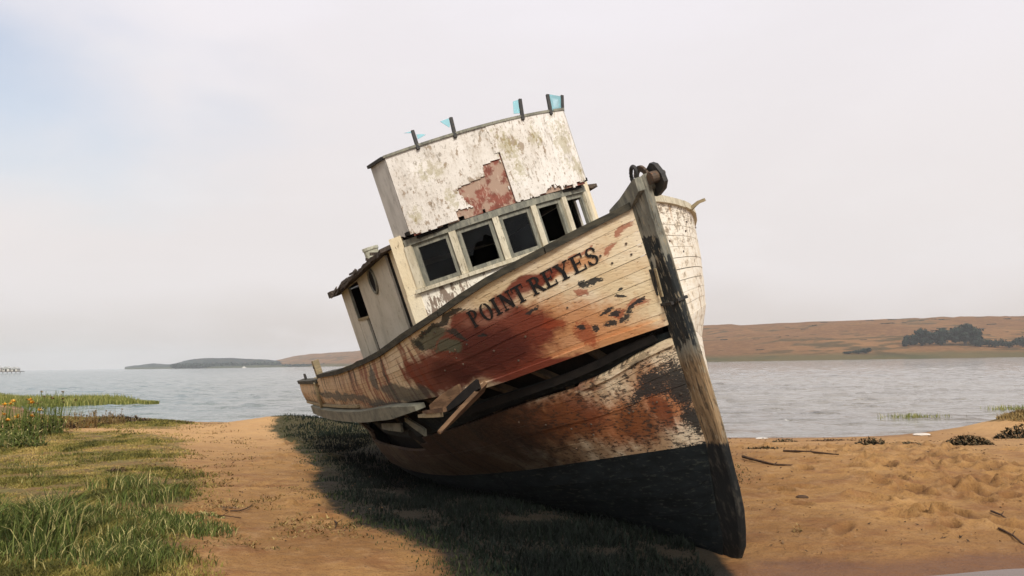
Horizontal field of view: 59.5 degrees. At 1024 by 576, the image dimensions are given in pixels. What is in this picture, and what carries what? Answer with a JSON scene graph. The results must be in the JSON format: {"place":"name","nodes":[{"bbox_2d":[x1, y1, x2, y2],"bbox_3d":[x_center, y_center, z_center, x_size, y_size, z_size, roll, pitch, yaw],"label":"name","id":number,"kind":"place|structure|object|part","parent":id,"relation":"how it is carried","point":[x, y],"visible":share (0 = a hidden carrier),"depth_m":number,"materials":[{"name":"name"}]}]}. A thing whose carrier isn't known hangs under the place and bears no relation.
{"place":"outdoors","nodes":[
{"label":"outdoors","id":0,"kind":"place"},
{"bbox_2d":[3,366,11,370],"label":"shed","id":1,"kind":"structure","parent":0,"point":[6,368],"depth_m":516.52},
{"bbox_2d":[11,367,20,370],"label":"shed","id":2,"kind":"structure","parent":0,"point":[15,369],"depth_m":516.47,"materials":[{"name":"white"}]},
{"bbox_2d":[125,358,291,368],"bbox_3d":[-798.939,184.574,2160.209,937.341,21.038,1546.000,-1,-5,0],"label":"wooded headland","id":3,"kind":"structure","parent":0,"point":[191,361],"depth_m":1623.72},
{"bbox_2d":[0,405,1023,575],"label":"ground","id":4,"kind":"structure","parent":0,"point":[951,497],"depth_m":9.50,"materials":[{"name":"brown sand"}]},
{"bbox_2d":[0,397,42,438],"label":"flowering plant","id":5,"kind":"object","parent":4,"relation":"on","point":[6,422],"visible":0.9,"depth_m":18.45,"materials":[{"name":"green plant"}]},
{"bbox_2d":[0,427,48,447],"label":"weed plant","id":6,"kind":"object","parent":4,"relation":"on","point":[24,440],"visible":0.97,"depth_m":16.56,"materials":[{"name":"green plant"}]},
{"bbox_2d":[22,391,76,433],"bbox_3d":[-10.469,2.801,20.028,1.051,1.032,1.023,-4,-6,33],"label":"flowering plant","id":7,"kind":"object","parent":4,"relation":"on","point":[53,426],"visible":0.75,"depth_m":20.04,"materials":[{"name":"green plant"}]},
{"bbox_2d":[45,419,84,428],"bbox_3d":[-11.284,3.423,22.430,1.254,0.279,0.710,-1,-5,0],"label":"seaweed wrack","id":8,"kind":"object","parent":4,"relation":"on","point":[67,424],"visible":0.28,"depth_m":22.35,"materials":[{"name":"plant"}]},
{"bbox_2d":[59,409,97,428],"bbox_3d":[-10.760,3.278,22.296,1.022,0.503,1.029,3,-6,-37],"label":"weed plant","id":9,"kind":"object","parent":4,"relation":"on","point":[88,424],"visible":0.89,"depth_m":22.29,"materials":[{"name":"brown plant"}]},
{"bbox_2d":[0,392,159,408],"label":"marsh grass","id":10,"kind":"structure","parent":4,"relation":"on","point":[89,399],"depth_m":44.97,"materials":[{"name":"green plant"}]},
{"bbox_2d":[92,408,125,423],"bbox_3d":[-10.734,3.443,23.781,0.908,0.458,1.045,2,-5,-27],"label":"weed plant","id":11,"kind":"object","parent":4,"relation":"on","point":[109,420],"visible":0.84,"depth_m":23.89,"materials":[{"name":"brown plant"}]},
{"bbox_2d":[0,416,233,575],"bbox_3d":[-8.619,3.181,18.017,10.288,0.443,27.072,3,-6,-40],"label":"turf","id":12,"kind":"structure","parent":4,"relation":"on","point":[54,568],"depth_m":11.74,"materials":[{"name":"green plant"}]},
{"bbox_2d":[105,466,130,471],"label":"ground weed","id":13,"kind":"object","parent":4,"relation":"on","point":[114,469],"visible":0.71,"depth_m":12.44,"materials":[{"name":"green plant"}]},
{"bbox_2d":[81,414,154,422],"bbox_3d":[-11.068,3.651,25.005,2.267,0.321,0.733,0,-5,-7],"label":"seaweed wrack","id":14,"kind":"object","parent":4,"relation":"on","point":[134,417],"visible":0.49,"depth_m":24.98,"materials":[{"name":"brown plant"}]},
{"bbox_2d":[0,448,238,574],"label":"long grass","id":15,"kind":"structure","parent":4,"relation":"on","point":[48,525],"depth_m":7.59,"materials":[{"name":"green plant"}]},
{"bbox_2d":[194,510,224,517],"bbox_3d":[-3.091,2.281,8.999,0.430,0.107,0.293,-1,-5,0],"label":"ground weed","id":16,"kind":"object","parent":4,"relation":"on","point":[214,513],"visible":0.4,"depth_m":9.00,"materials":[{"name":"green plant"}]},
{"bbox_2d":[116,422,369,550],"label":"dry litter","id":17,"kind":"object","parent":4,"relation":"on","point":[330,527],"visible":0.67,"depth_m":9.88,"materials":[{"name":"plant"}]},
{"bbox_2d":[265,413,756,575],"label":"shaded grass","id":18,"kind":"structure","parent":4,"relation":"on","point":[554,565],"depth_m":8.47,"materials":[{"name":"green plant"}]},
{"bbox_2d":[297,94,745,558],"bbox_3d":[-0.750,0.768,12.704,3.821,5.118,12.019,-19,2,-22],"label":"fishing boat","id":19,"kind":"object","parent":4,"relation":"on","point":[522,330],"visible":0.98,"depth_m":8.54,"materials":[{"name":"paint"}]},
{"bbox_3d":[-1.910,0.880,12.452,0.030,0.930,0.520,-19,2,-22],"label":"door","id":20,"kind":"part","parent":19,"relation":"part of","materials":[{"name":"white wood"}]},
{"bbox_3d":[-0.819,-0.311,9.851,0.385,0.480,0.274,-19,2,-22],"label":"window","id":21,"kind":"part","parent":19,"relation":"part of","materials":[{"name":"grey wood"}]},
{"bbox_3d":[-0.349,-0.467,9.809,0.398,0.480,0.168,-19,2,-22],"label":"window","id":22,"kind":"part","parent":19,"relation":"part of","materials":[{"name":"grey wood"}]},
{"bbox_3d":[0.084,-0.613,9.900,0.395,0.480,0.054,-19,2,-22],"label":"window","id":23,"kind":"part","parent":19,"relation":"part of","materials":[{"name":"grey wood"}]},
{"bbox_3d":[0.460,-0.744,10.147,0.398,0.480,0.168,-19,2,-22],"label":"window","id":24,"kind":"part","parent":19,"relation":"part of","materials":[{"name":"grey wood"}]},
{"bbox_3d":[0.771,-0.857,10.515,0.385,0.480,0.274,-19,2,-22],"label":"window","id":25,"kind":"part","parent":19,"relation":"part of","materials":[{"name":"grey wood"}]},
{"bbox_2d":[73,421,1023,553],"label":"beach litter","id":26,"kind":"object","parent":4,"relation":"on","point":[736,470],"visible":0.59,"depth_m":11.32,"materials":[{"name":"brown"}]},
{"bbox_2d":[742,445,781,448],"bbox_3d":[4.036,2.599,14.525,0.782,0.118,0.240,-1,-5,0],"label":"seaweed wrack","id":27,"kind":"object","parent":4,"relation":"on","point":[765,447],"visible":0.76,"depth_m":14.51,"materials":[{"name":"brown plant"}]},
{"bbox_2d":[742,455,792,465],"bbox_3d":[3.486,2.380,12.305,0.192,0.064,1.130,1,-5,-26],"label":"twig","id":28,"kind":"object","parent":4,"relation":"on","point":[756,460],"visible":1,"depth_m":12.23,"materials":[{"name":"wood"}]},
{"bbox_2d":[772,438,796,441],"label":"seaweed clump","id":29,"kind":"object","parent":4,"relation":"on","point":[789,440],"visible":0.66,"depth_m":17.37,"materials":[{"name":"brown plant"}]},
{"bbox_2d":[796,495,808,497],"bbox_3d":[3.248,2.343,10.036,0.143,0.053,0.104,-1,-5,0],"label":"clod","id":30,"kind":"object","parent":4,"relation":"on","point":[801,496],"visible":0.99,"depth_m":10.01,"materials":[{"name":"brown soil"}]},
{"bbox_2d":[783,449,838,454],"bbox_3d":[4.524,2.465,13.474,0.154,0.061,0.983,2,-6,-35],"label":"twig","id":31,"kind":"object","parent":4,"relation":"on","point":[809,451],"visible":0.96,"depth_m":13.55,"materials":[{"name":"brown wood"}]},
{"bbox_2d":[810,438,855,440],"bbox_3d":[6.322,3.003,17.704,1.027,0.103,0.212,-1,-5,0],"label":"seaweed wrack","id":32,"kind":"object","parent":4,"relation":"on","point":[830,439],"visible":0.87,"depth_m":17.69,"materials":[{"name":"brown plant"}]},
{"bbox_2d":[854,436,889,444],"bbox_3d":[6.081,2.623,15.224,0.749,0.232,0.505,-1,-5,0],"label":"seaweed clump","id":33,"kind":"object","parent":4,"relation":"on","point":[874,441],"visible":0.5,"depth_m":15.18,"materials":[{"name":"brown plant"}]},
{"bbox_2d":[890,441,920,444],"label":"seaweed clump","id":34,"kind":"object","parent":4,"relation":"on","point":[907,442],"visible":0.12,"depth_m":15.32,"materials":[{"name":"brown plant"}]},
{"bbox_2d":[913,433,930,435],"bbox_3d":[8.865,3.174,19.389,0.373,0.073,0.250,-1,-5,0],"label":"shell heap","id":35,"kind":"object","parent":4,"relation":"on","point":[919,434],"visible":0.84,"depth_m":19.32,"materials":[{"name":"white"}]},
{"bbox_2d":[944,434,994,445],"bbox_3d":[7.796,2.612,15.337,0.979,0.256,0.575,-1,-5,0],"label":"seaweed clump","id":36,"kind":"object","parent":4,"relation":"on","point":[965,439],"visible":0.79,"depth_m":15.25,"materials":[{"name":"black plant"}]},
{"bbox_2d":[934,568,1023,575],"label":"puddle","id":37,"kind":"object","parent":4,"relation":"on","point":[1010,572],"visible":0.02,"depth_m":7.38,"materials":[{"name":"liquid"}]},
{"bbox_2d":[990,510,1005,517],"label":"twig","id":38,"kind":"object","parent":4,"relation":"on","point":[992,511],"visible":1,"depth_m":9.03,"materials":[{"name":"wood"}]},
{"bbox_2d":[991,423,1023,438],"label":"seaweed clump","id":39,"kind":"object","parent":4,"relation":"on","point":[1016,431],"visible":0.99,"depth_m":17.40,"materials":[{"name":"black plant"}]},
{"bbox_2d":[995,408,1023,421],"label":"mound grass","id":40,"kind":"structure","parent":4,"relation":"on","point":[1016,414],"depth_m":19.99,"materials":[{"name":"plant"}]},
{"bbox_2d":[998,527,1023,544],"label":"twig","id":41,"kind":"object","parent":4,"relation":"on","point":[1009,533],"visible":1,"depth_m":8.35,"materials":[{"name":"wood"}]},
{"bbox_2d":[0,358,1023,437],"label":"water","id":42,"kind":"structure","parent":0,"point":[815,399],"depth_m":48.40,"materials":[{"name":"grey liquid"}]},
{"bbox_2d":[0,357,1023,374],"bbox_3d":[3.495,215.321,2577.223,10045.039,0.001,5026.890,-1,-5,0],"label":"open water","id":43,"kind":"structure","parent":0,"point":[26,372],"depth_m":532.74,"materials":[{"name":"grey liquid"}]},
{"bbox_2d":[0,0,1023,370],"label":"sky","id":44,"kind":"structure","parent":0,"point":[181,180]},
{"bbox_2d":[276,316,1023,366],"bbox_3d":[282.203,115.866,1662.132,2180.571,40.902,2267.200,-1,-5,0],"label":"hill","id":45,"kind":"structure","parent":0,"point":[775,343],"depth_m":665.25,"materials":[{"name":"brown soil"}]},
{"bbox_2d":[170,361,324,368],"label":"wood","id":46,"kind":"object","parent":45,"relation":"on","point":[189,365],"visible":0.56,"depth_m":1441.34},
{"bbox_2d":[852,349,862,353],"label":"bush","id":47,"kind":"object","parent":45,"relation":"on","point":[858,351],"visible":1,"depth_m":559.46,"materials":[{"name":"green plant"}]},
{"bbox_2d":[860,348,871,353],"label":"bush","id":48,"kind":"object","parent":45,"relation":"on","point":[866,350],"visible":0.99,"depth_m":559.59,"materials":[{"name":"green plant"}]},
{"bbox_2d":[902,335,908,346],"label":"cypress tree","id":49,"kind":"object","parent":45,"relation":"on","point":[905,340],"visible":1,"depth_m":583.05,"materials":[{"name":"green plant"}]},
{"bbox_2d":[907,327,933,345],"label":"cypress tree","id":50,"kind":"object","parent":45,"relation":"on","point":[921,336],"visible":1,"depth_m":582.20,"materials":[{"name":"green plant"}]},
{"bbox_2d":[927,328,954,345],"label":"cypress tree","id":51,"kind":"object","parent":45,"relation":"on","point":[941,336],"visible":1,"depth_m":582.18,"materials":[{"name":"green plant"}]},
{"bbox_2d":[949,323,983,345],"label":"cypress tree","id":52,"kind":"object","parent":45,"relation":"on","point":[965,333],"visible":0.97,"depth_m":581.93,"materials":[{"name":"green plant"}]},
{"bbox_2d":[969,338,988,346],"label":"bush","id":53,"kind":"object","parent":45,"relation":"on","point":[975,342],"visible":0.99,"depth_m":572.67,"materials":[{"name":"green plant"}]},
{"bbox_2d":[982,338,1007,347],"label":"bush","id":54,"kind":"object","parent":45,"relation":"on","point":[994,343],"visible":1,"depth_m":569.51,"materials":[{"name":"green plant"}]},
{"bbox_2d":[998,341,1019,347],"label":"bush","id":55,"kind":"object","parent":45,"relation":"on","point":[1007,344],"visible":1,"depth_m":567.49,"materials":[{"name":"green plant"}]},
{"bbox_2d":[1013,336,1023,346],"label":"bush","id":56,"kind":"object","parent":45,"relation":"on","point":[1021,340],"visible":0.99,"depth_m":570.09,"materials":[{"name":"green plant"}]},
{"bbox_2d":[878,403,1023,418],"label":"water grass","id":57,"kind":"structure","parent":0,"point":[998,408],"depth_m":26.20,"materials":[{"name":"green plant"}]}
]}

